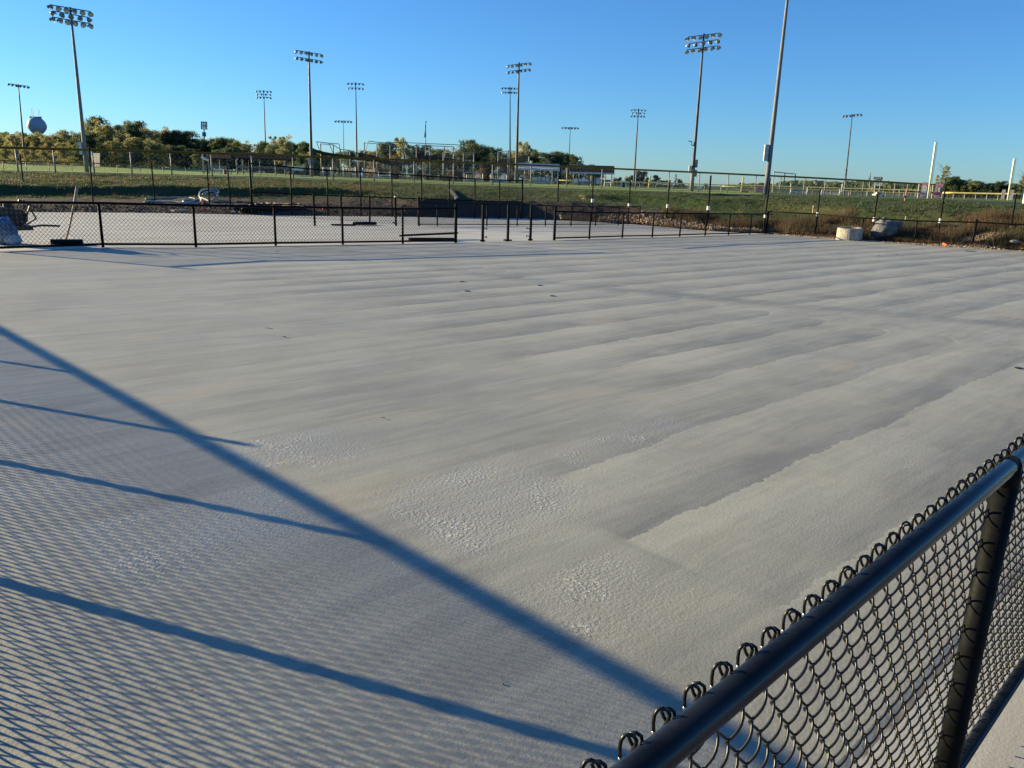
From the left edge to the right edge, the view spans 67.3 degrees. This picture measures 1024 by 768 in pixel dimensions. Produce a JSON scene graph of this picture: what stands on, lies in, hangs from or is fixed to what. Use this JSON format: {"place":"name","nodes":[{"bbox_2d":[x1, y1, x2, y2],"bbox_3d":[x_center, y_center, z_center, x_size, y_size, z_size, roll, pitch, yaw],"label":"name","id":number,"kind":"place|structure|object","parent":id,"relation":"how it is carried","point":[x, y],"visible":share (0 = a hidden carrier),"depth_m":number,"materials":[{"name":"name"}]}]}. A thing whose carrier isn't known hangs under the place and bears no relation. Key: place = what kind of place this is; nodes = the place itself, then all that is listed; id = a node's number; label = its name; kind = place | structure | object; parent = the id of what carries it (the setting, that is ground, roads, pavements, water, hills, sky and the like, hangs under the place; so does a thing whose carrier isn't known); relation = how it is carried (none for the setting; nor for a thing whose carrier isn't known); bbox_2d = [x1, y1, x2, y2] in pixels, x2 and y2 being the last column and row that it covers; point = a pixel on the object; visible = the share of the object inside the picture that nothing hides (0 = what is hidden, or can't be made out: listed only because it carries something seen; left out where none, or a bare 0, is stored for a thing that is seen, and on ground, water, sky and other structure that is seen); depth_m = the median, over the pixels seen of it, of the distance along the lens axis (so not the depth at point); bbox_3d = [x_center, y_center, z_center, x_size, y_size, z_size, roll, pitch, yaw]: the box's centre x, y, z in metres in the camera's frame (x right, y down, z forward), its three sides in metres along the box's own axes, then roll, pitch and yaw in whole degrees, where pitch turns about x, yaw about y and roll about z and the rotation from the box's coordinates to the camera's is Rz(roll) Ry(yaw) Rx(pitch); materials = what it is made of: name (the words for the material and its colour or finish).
{"place":"outdoors","nodes":[
{"label":"outdoors","id":0,"kind":"place"},
{"bbox_2d":[1,173,384,197],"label":"tall grass","id":1,"kind":"structure","parent":0,"point":[175,185],"depth_m":42.56,"materials":[{"name":"plant"}]},
{"bbox_2d":[0,234,1023,767],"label":"court surface","id":2,"kind":"object","parent":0,"point":[390,504],"visible":0.95,"depth_m":4.31,"materials":[{"name":"concrete"}]},
{"bbox_2d":[836,227,862,240],"bbox_3d":[14.505,-6.451,33.026,1.064,0.572,1.068,2,15,0],"label":"concrete ring","id":3,"kind":"object","parent":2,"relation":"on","point":[850,233],"visible":0.94,"depth_m":32.62,"materials":[{"name":"concrete"}]},
{"bbox_2d":[0,162,1023,249],"bbox_3d":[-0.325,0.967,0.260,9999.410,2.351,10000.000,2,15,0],"label":"ground","id":4,"kind":"structure","parent":0,"point":[717,205],"depth_m":42.00,"materials":[{"name":"green plant"}]},
{"bbox_2d":[2,131,26,159],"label":"tree","id":5,"kind":"object","parent":4,"relation":"on","point":[10,138],"visible":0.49,"depth_m":109.87,"materials":[{"name":"green plant"}]},
{"bbox_2d":[7,83,29,162],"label":"floodlight mast","id":6,"kind":"object","parent":4,"relation":"on","point":[20,86],"visible":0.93,"depth_m":104.92,"materials":[{"name":"metal"}]},
{"bbox_2d":[24,131,47,162],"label":"tree","id":7,"kind":"object","parent":4,"relation":"on","point":[35,142],"visible":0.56,"depth_m":114.06,"materials":[{"name":"green plant"}]},
{"bbox_2d":[27,108,46,133],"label":"water tower","id":8,"kind":"structure","parent":4,"relation":"on","point":[37,124],"depth_m":504.15,"materials":[{"name":"metal"}]},
{"bbox_2d":[39,135,60,163],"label":"tree","id":9,"kind":"object","parent":4,"relation":"on","point":[47,139],"visible":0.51,"depth_m":112.21,"materials":[{"name":"green plant"}]},
{"bbox_2d":[48,129,74,163],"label":"tree","id":10,"kind":"object","parent":4,"relation":"on","point":[58,135],"visible":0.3,"depth_m":126.53,"materials":[{"name":"green plant"}]},
{"bbox_2d":[53,142,77,164],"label":"tree","id":11,"kind":"object","parent":4,"relation":"on","point":[59,153],"visible":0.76,"depth_m":99.49,"materials":[{"name":"green plant"}]},
{"bbox_2d":[47,4,93,171],"bbox_3d":[-35.027,-23.734,62.206,3.657,12.714,0.532,2,15,0],"label":"floodlight mast","id":12,"kind":"object","parent":4,"relation":"on","point":[72,22],"visible":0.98,"depth_m":61.03,"materials":[{"name":"metal"}]},
{"bbox_2d":[73,131,111,165],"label":"tree","id":13,"kind":"object","parent":4,"relation":"on","point":[92,142],"visible":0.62,"depth_m":100.39,"materials":[{"name":"green plant"}]},
{"bbox_2d":[0,160,185,172],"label":"outfield fence","id":14,"kind":"object","parent":4,"relation":"on","point":[10,161],"visible":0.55,"depth_m":81.24,"materials":[{"name":"metal"}]},
{"bbox_2d":[76,115,118,165],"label":"tree","id":15,"kind":"object","parent":4,"relation":"on","point":[90,123],"visible":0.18,"depth_m":127.15,"materials":[{"name":"green plant"}]},
{"bbox_2d":[90,118,121,165],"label":"tree","id":16,"kind":"object","parent":4,"relation":"on","point":[107,130],"visible":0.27,"depth_m":121.23,"materials":[{"name":"green plant"}]},
{"bbox_2d":[101,137,128,165],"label":"tree","id":17,"kind":"object","parent":4,"relation":"on","point":[115,144],"visible":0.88,"depth_m":102.51,"materials":[{"name":"green plant"}]},
{"bbox_2d":[112,135,130,165],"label":"tree","id":18,"kind":"object","parent":4,"relation":"on","point":[121,138],"visible":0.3,"depth_m":107.83,"materials":[{"name":"green plant"}]},
{"bbox_2d":[119,133,146,166],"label":"tree","id":19,"kind":"object","parent":4,"relation":"on","point":[132,143],"visible":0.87,"depth_m":103.40,"materials":[{"name":"green plant"}]},
{"bbox_2d":[118,120,148,166],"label":"tree","id":20,"kind":"object","parent":4,"relation":"on","point":[133,129],"visible":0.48,"depth_m":119.58,"materials":[{"name":"green plant"}]},
{"bbox_2d":[132,141,154,166],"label":"tree","id":21,"kind":"object","parent":4,"relation":"on","point":[142,144],"visible":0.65,"depth_m":104.94,"materials":[{"name":"green plant"}]},
{"bbox_2d":[146,140,171,166],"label":"tree","id":22,"kind":"object","parent":4,"relation":"on","point":[156,156],"visible":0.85,"depth_m":103.91,"materials":[{"name":"green plant"}]},
{"bbox_2d":[144,197,201,203],"bbox_3d":[-16.355,-8.896,37.185,2.547,0.208,4.218,-5,16,-23],"label":"hose","id":23,"kind":"object","parent":4,"relation":"on","point":[186,201],"visible":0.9,"depth_m":36.62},
{"bbox_2d":[160,129,187,167],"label":"tree","id":24,"kind":"object","parent":4,"relation":"on","point":[167,138],"visible":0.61,"depth_m":118.77,"materials":[{"name":"green plant"}]},
{"bbox_2d":[167,145,191,166],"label":"tree","id":25,"kind":"object","parent":4,"relation":"on","point":[177,156],"visible":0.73,"depth_m":111.44,"materials":[{"name":"green plant"}]},
{"bbox_2d":[172,130,197,168],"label":"tree","id":26,"kind":"object","parent":4,"relation":"on","point":[182,140],"visible":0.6,"depth_m":119.50,"materials":[{"name":"green plant"}]},
{"bbox_2d":[182,130,204,167],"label":"tree","id":27,"kind":"object","parent":4,"relation":"on","point":[195,141],"visible":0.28,"depth_m":124.19,"materials":[{"name":"green plant"}]},
{"bbox_2d":[190,154,206,168],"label":"tree","id":28,"kind":"object","parent":4,"relation":"on","point":[198,160],"visible":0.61,"depth_m":106.81,"materials":[{"name":"green plant"}]},
{"bbox_2d":[199,188,219,201],"bbox_3d":[-15.053,-9.388,38.130,0.923,0.640,2.132,-2,15,-15],"label":"hose","id":29,"kind":"object","parent":4,"relation":"on","point":[205,194],"visible":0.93,"depth_m":38.53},
{"bbox_2d":[201,154,230,173],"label":"dugout","id":30,"kind":"object","parent":4,"relation":"on","point":[226,157],"visible":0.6,"depth_m":83.47,"materials":[{"name":"metal"}]},
{"bbox_2d":[208,136,234,168],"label":"tree","id":31,"kind":"object","parent":4,"relation":"on","point":[219,143],"visible":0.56,"depth_m":121.08,"materials":[{"name":"green plant"}]},
{"bbox_2d":[216,148,238,169],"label":"tree","id":32,"kind":"object","parent":4,"relation":"on","point":[229,150],"visible":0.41,"depth_m":111.30,"materials":[{"name":"green plant"}]},
{"bbox_2d":[226,139,252,168],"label":"tree","id":33,"kind":"object","parent":4,"relation":"on","point":[236,145],"visible":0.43,"depth_m":121.91,"materials":[{"name":"green plant"}]},
{"bbox_2d":[234,152,295,175],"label":"dugout","id":34,"kind":"object","parent":4,"relation":"on","point":[259,158],"visible":0.62,"depth_m":83.25,"materials":[{"name":"metal"}]},
{"bbox_2d":[234,204,303,212],"bbox_3d":[-10.986,-7.987,35.072,0.730,0.425,3.439,13,19,37],"label":"roll","id":35,"kind":"object","parent":4,"relation":"on","point":[239,209],"visible":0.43,"depth_m":34.32,"materials":[{"name":"black plastic"}]},
{"bbox_2d":[260,144,283,172],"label":"tree","id":36,"kind":"object","parent":4,"relation":"on","point":[274,147],"visible":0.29,"depth_m":115.96,"materials":[{"name":"green plant"}]},
{"bbox_2d":[268,134,294,173],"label":"tree","id":37,"kind":"object","parent":4,"relation":"on","point":[287,144],"visible":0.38,"depth_m":132.78,"materials":[{"name":"green plant"}]},
{"bbox_2d":[272,147,291,173],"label":"tree","id":38,"kind":"object","parent":4,"relation":"on","point":[279,151],"visible":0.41,"depth_m":113.00,"materials":[{"name":"green plant"}]},
{"bbox_2d":[0,191,610,220],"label":"rubble","id":39,"kind":"object","parent":4,"relation":"on","point":[107,207],"visible":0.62,"depth_m":34.38,"materials":[{"name":"stone"}]},
{"bbox_2d":[295,140,317,174],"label":"tree","id":40,"kind":"object","parent":4,"relation":"on","point":[303,148],"visible":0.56,"depth_m":127.07,"materials":[{"name":"green plant"}]},
{"bbox_2d":[294,50,322,176],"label":"floodlight mast","id":41,"kind":"object","parent":4,"relation":"on","point":[309,60],"visible":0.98,"depth_m":84.78,"materials":[{"name":"metal"}]},
{"bbox_2d":[297,151,319,175],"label":"tree","id":42,"kind":"object","parent":4,"relation":"on","point":[306,165],"visible":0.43,"depth_m":111.05,"materials":[{"name":"green plant"}]},
{"bbox_2d":[316,141,358,177],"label":"backstop","id":43,"kind":"object","parent":4,"relation":"on","point":[350,153],"visible":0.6,"depth_m":89.09,"materials":[{"name":"metal"}]},
{"bbox_2d":[314,149,388,162],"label":"slung net","id":44,"kind":"object","parent":43,"relation":"hanging from","point":[329,154],"visible":0.74,"depth_m":86.36,"materials":[{"name":"fabric"}]},
{"bbox_2d":[341,150,363,176],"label":"tree","id":45,"kind":"object","parent":4,"relation":"on","point":[346,160],"visible":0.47,"depth_m":176.28,"materials":[{"name":"green plant"}]},
{"bbox_2d":[347,82,363,177],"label":"floodlight mast","id":46,"kind":"object","parent":4,"relation":"on","point":[355,83],"visible":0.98,"depth_m":125.34,"materials":[{"name":"metal"}]},
{"bbox_2d":[377,143,398,178],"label":"tree","id":47,"kind":"object","parent":4,"relation":"on","point":[386,152],"visible":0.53,"depth_m":169.03,"materials":[{"name":"green plant"}]},
{"bbox_2d":[394,137,417,178],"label":"tree","id":48,"kind":"object","parent":4,"relation":"on","point":[408,153],"visible":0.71,"depth_m":166.69,"materials":[{"name":"green plant"}]},
{"bbox_2d":[364,141,457,179],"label":"backstop","id":49,"kind":"object","parent":4,"relation":"on","point":[416,171],"visible":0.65,"depth_m":94.49,"materials":[{"name":"metal"}]},
{"bbox_2d":[356,152,436,166],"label":"slung net","id":50,"kind":"object","parent":49,"relation":"hanging from","point":[403,162],"visible":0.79,"depth_m":92.51,"materials":[{"name":"fabric"}]},
{"bbox_2d":[423,155,527,167],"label":"slung net","id":51,"kind":"object","parent":49,"relation":"hanging from","point":[500,161],"visible":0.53,"depth_m":94.29,"materials":[{"name":"fabric"}]},
{"bbox_2d":[407,146,438,179],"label":"tree","id":52,"kind":"object","parent":4,"relation":"on","point":[420,153],"visible":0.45,"depth_m":169.66,"materials":[{"name":"green plant"}]},
{"bbox_2d":[443,152,473,181],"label":"backstop","id":53,"kind":"object","parent":4,"relation":"on","point":[463,168],"visible":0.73,"depth_m":89.48,"materials":[{"name":"metal"}]},
{"bbox_2d":[455,139,477,179],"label":"tree","id":54,"kind":"object","parent":4,"relation":"on","point":[463,148],"visible":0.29,"depth_m":177.44,"materials":[{"name":"green plant"}]},
{"bbox_2d":[0,146,935,197],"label":"outfield fence","id":55,"kind":"object","parent":4,"relation":"on","point":[238,154],"visible":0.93,"depth_m":60.70,"materials":[{"name":"metal"}]},
{"bbox_2d":[458,142,493,180],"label":"tree","id":56,"kind":"object","parent":4,"relation":"on","point":[479,154],"visible":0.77,"depth_m":167.71,"materials":[{"name":"green plant"}]},
{"bbox_2d":[477,146,502,181],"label":"tree","id":57,"kind":"object","parent":4,"relation":"on","point":[493,153],"visible":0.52,"depth_m":173.78,"materials":[{"name":"green plant"}]},
{"bbox_2d":[491,154,514,181],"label":"tree","id":58,"kind":"object","parent":4,"relation":"on","point":[503,157],"visible":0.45,"depth_m":172.41,"materials":[{"name":"green plant"}]},
{"bbox_2d":[501,87,517,182],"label":"floodlight mast","id":59,"kind":"object","parent":4,"relation":"on","point":[509,92],"visible":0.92,"depth_m":130.81,"materials":[{"name":"metal"}]},
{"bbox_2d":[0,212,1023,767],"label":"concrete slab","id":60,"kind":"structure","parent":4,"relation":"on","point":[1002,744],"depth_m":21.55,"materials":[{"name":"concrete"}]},
{"bbox_2d":[0,216,17,244],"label":"tarp bundle","id":61,"kind":"object","parent":60,"relation":"on","point":[6,225],"visible":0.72,"depth_m":16.13,"materials":[{"name":"plastic"}]},
{"bbox_2d":[3,234,21,244],"bbox_3d":[-10.571,-3.077,16.281,0.367,0.259,0.342,2,15,0],"label":"sack","id":62,"kind":"object","parent":60,"relation":"on","point":[7,240],"visible":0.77,"depth_m":16.18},
{"bbox_2d":[0,199,59,244],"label":"surfacing machine","id":63,"kind":"object","parent":60,"relation":"on","point":[11,213],"visible":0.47,"depth_m":16.53,"materials":[{"name":"paint"}]},
{"bbox_2d":[50,239,82,244],"bbox_3d":[-9.710,-3.103,16.783,0.631,0.127,0.221,-7,17,-29],"label":"roll","id":64,"kind":"object","parent":60,"relation":"on","point":[62,241],"visible":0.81,"depth_m":16.70,"materials":[{"name":"black plastic"}]},
{"bbox_2d":[66,187,78,238],"bbox_3d":[-9.938,-3.825,17.360,0.067,1.231,0.434,13,18,35],"label":"wooden pole","id":65,"kind":"object","parent":60,"relation":"on","point":[75,197],"visible":0.74,"depth_m":17.35,"materials":[{"name":"brown wood"}]},
{"bbox_2d":[0,201,457,248],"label":"chain link fence","id":66,"kind":"object","parent":60,"relation":"on","point":[194,228],"visible":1,"depth_m":17.70,"materials":[{"name":"black metal"}]},
{"bbox_2d":[248,160,523,218],"bbox_3d":[-5.302,-9.137,36.953,14.285,2.595,0.482,-8,18,-32],"label":"tall fence","id":67,"kind":"object","parent":60,"relation":"on","point":[338,171],"visible":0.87,"depth_m":36.49,"materials":[{"name":"black metal"}]},
{"bbox_2d":[418,196,640,225],"bbox_3d":[1.678,-7.661,34.655,14.397,1.441,0.644,-12,21,-43],"label":"chain link fence","id":68,"kind":"object","parent":60,"relation":"on","point":[487,216],"visible":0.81,"depth_m":33.32,"materials":[{"name":"black metal"}]},
{"bbox_2d":[553,207,768,239],"bbox_3d":[6.589,-6.272,30.190,0.209,1.364,15.136,16,20,42],"label":"chain link fence","id":69,"kind":"object","parent":60,"relation":"on","point":[652,225],"visible":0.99,"depth_m":28.86,"materials":[{"name":"black metal"}]},
{"bbox_2d":[767,211,816,234],"bbox_3d":[12.701,-7.241,35.005,2.172,1.147,0.054,10,17,28],"label":"chain link fence","id":70,"kind":"object","parent":60,"relation":"on","point":[790,222],"visible":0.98,"depth_m":34.98,"materials":[{"name":"black metal"}]},
{"bbox_2d":[579,433,1023,767],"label":"chain link fence","id":71,"kind":"object","parent":60,"relation":"on","point":[687,732],"visible":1,"depth_m":1.56,"materials":[{"name":"black metal"}]},
{"bbox_2d":[814,213,1023,249],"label":"chain link fence","id":72,"kind":"object","parent":60,"relation":"on","point":[961,222],"visible":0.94,"depth_m":31.51,"materials":[{"name":"black metal"}]},
{"bbox_2d":[0,131,1023,196],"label":"distant wood","id":73,"kind":"object","parent":4,"relation":"on","point":[835,184],"visible":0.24,"depth_m":386.10,"materials":[{"name":"green plant"}]},
{"bbox_2d":[497,151,529,182],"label":"backstop","id":74,"kind":"object","parent":4,"relation":"on","point":[512,173],"visible":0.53,"depth_m":96.44,"materials":[{"name":"metal"}]},
{"bbox_2d":[506,62,531,182],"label":"floodlight mast","id":75,"kind":"object","parent":4,"relation":"on","point":[518,65],"visible":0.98,"depth_m":91.56,"materials":[{"name":"metal"}]},
{"bbox_2d":[518,141,536,182],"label":"tree","id":76,"kind":"object","parent":4,"relation":"on","point":[527,149],"visible":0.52,"depth_m":190.83,"materials":[{"name":"green plant"}]},
{"bbox_2d":[525,151,541,182],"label":"tree","id":77,"kind":"object","parent":4,"relation":"on","point":[535,158],"visible":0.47,"depth_m":187.64,"materials":[{"name":"green plant"}]},
{"bbox_2d":[518,163,559,183],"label":"dugout","id":78,"kind":"object","parent":4,"relation":"on","point":[540,168],"visible":0.58,"depth_m":92.94,"materials":[{"name":"metal"}]},
{"bbox_2d":[532,151,556,183],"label":"tree","id":79,"kind":"object","parent":4,"relation":"on","point":[545,158],"visible":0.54,"depth_m":168.93,"materials":[{"name":"green plant"}]},
{"bbox_2d":[540,151,568,183],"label":"tree","id":80,"kind":"object","parent":4,"relation":"on","point":[556,157],"visible":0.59,"depth_m":169.07,"materials":[{"name":"green plant"}]},
{"bbox_2d":[547,150,571,183],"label":"tree","id":81,"kind":"object","parent":4,"relation":"on","point":[566,162],"visible":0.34,"depth_m":184.26,"materials":[{"name":"green plant"}]},
{"bbox_2d":[561,155,586,183],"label":"tree","id":82,"kind":"object","parent":4,"relation":"on","point":[574,160],"visible":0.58,"depth_m":180.61,"materials":[{"name":"green plant"}]},
{"bbox_2d":[569,165,614,186],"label":"dugout","id":83,"kind":"object","parent":4,"relation":"on","point":[579,171],"visible":0.59,"depth_m":94.36,"materials":[{"name":"metal"}]},
{"bbox_2d":[631,109,645,186],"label":"floodlight mast","id":84,"kind":"object","parent":4,"relation":"on","point":[636,141],"visible":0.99,"depth_m":141.34,"materials":[{"name":"metal"}]},
{"bbox_2d":[599,211,762,232],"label":"clods","id":85,"kind":"object","parent":4,"relation":"on","point":[671,221],"visible":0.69,"depth_m":38.33,"materials":[{"name":"soil"}]},
{"bbox_2d":[685,33,721,190],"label":"floodlight mast","id":86,"kind":"object","parent":4,"relation":"on","point":[694,163],"visible":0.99,"depth_m":68.33,"materials":[{"name":"metal"}]},
{"bbox_2d":[559,180,931,196],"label":"outfield fence","id":87,"kind":"object","parent":4,"relation":"on","point":[867,189],"visible":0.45,"depth_m":96.14,"materials":[{"name":"metal"}]},
{"bbox_2d":[763,0,788,194],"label":"floodlight mast","id":88,"kind":"object","parent":4,"relation":"on","point":[768,153],"visible":0.9,"depth_m":45.91,"materials":[{"name":"metal"}]},
{"bbox_2d":[721,186,933,196],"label":"outfield fence","id":89,"kind":"object","parent":4,"relation":"on","point":[825,191],"visible":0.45,"depth_m":86.41,"materials":[{"name":"metal"}]},
{"bbox_2d":[659,204,1023,247],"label":"dry weeds","id":90,"kind":"object","parent":4,"relation":"on","point":[991,216],"visible":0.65,"depth_m":33.59,"materials":[{"name":"plant"}]},
{"bbox_2d":[841,114,861,193],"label":"floodlight mast","id":91,"kind":"object","parent":4,"relation":"on","point":[853,115],"visible":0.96,"depth_m":114.69,"materials":[{"name":"metal"}]},
{"bbox_2d":[870,217,896,238],"bbox_3d":[15.959,-6.655,32.958,1.061,0.976,0.947,2,15,0],"label":"boulder","id":92,"kind":"object","parent":4,"relation":"on","point":[885,226],"visible":0.62,"depth_m":32.66,"materials":[{"name":"stone"}]},
{"bbox_2d":[760,232,1023,250],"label":"gravel","id":93,"kind":"structure","parent":4,"relation":"on","point":[972,246],"depth_m":31.40,"materials":[{"name":"gravel"}]},
{"bbox_2d":[917,182,928,197],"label":"field banner","id":94,"kind":"object","parent":4,"relation":"on","point":[924,190],"visible":0.84,"depth_m":67.10,"materials":[{"name":"fabric"}]},
{"bbox_2d":[927,142,937,197],"bbox_3d":[34.479,-17.456,63.134,0.306,4.598,0.158,7,16,20],"label":"foul pole","id":95,"kind":"object","parent":4,"relation":"on","point":[933,157],"visible":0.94,"depth_m":63.03,"materials":[{"name":"metal"}]},
{"bbox_2d":[931,183,942,198],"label":"field banner","id":96,"kind":"object","parent":4,"relation":"on","point":[938,190],"visible":0.87,"depth_m":67.48,"materials":[{"name":"fabric"}]},
{"bbox_2d":[934,161,953,183],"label":"tree","id":97,"kind":"object","parent":4,"relation":"on","point":[947,168],"visible":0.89,"depth_m":139.84,"materials":[{"name":"green plant"}]},
{"bbox_2d":[941,177,958,196],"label":"tree","id":98,"kind":"object","parent":4,"relation":"on","point":[947,182],"visible":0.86,"depth_m":139.35,"materials":[{"name":"green plant"}]},
{"bbox_2d":[953,179,970,196],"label":"tree","id":99,"kind":"object","parent":4,"relation":"on","point":[963,184],"visible":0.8,"depth_m":138.51,"materials":[{"name":"green plant"}]},
{"bbox_2d":[941,192,1023,199],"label":"outfield fence","id":100,"kind":"object","parent":4,"relation":"on","point":[987,194],"visible":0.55,"depth_m":71.91,"materials":[{"name":"metal"}]},
{"bbox_2d":[991,181,1008,197],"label":"tree","id":101,"kind":"object","parent":4,"relation":"on","point":[1002,184],"visible":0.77,"depth_m":135.72,"materials":[{"name":"green plant"}]},
{"bbox_2d":[0,0,1023,188],"label":"sky","id":102,"kind":"structure","parent":0,"point":[919,74],"materials":[{"name":"blue"}]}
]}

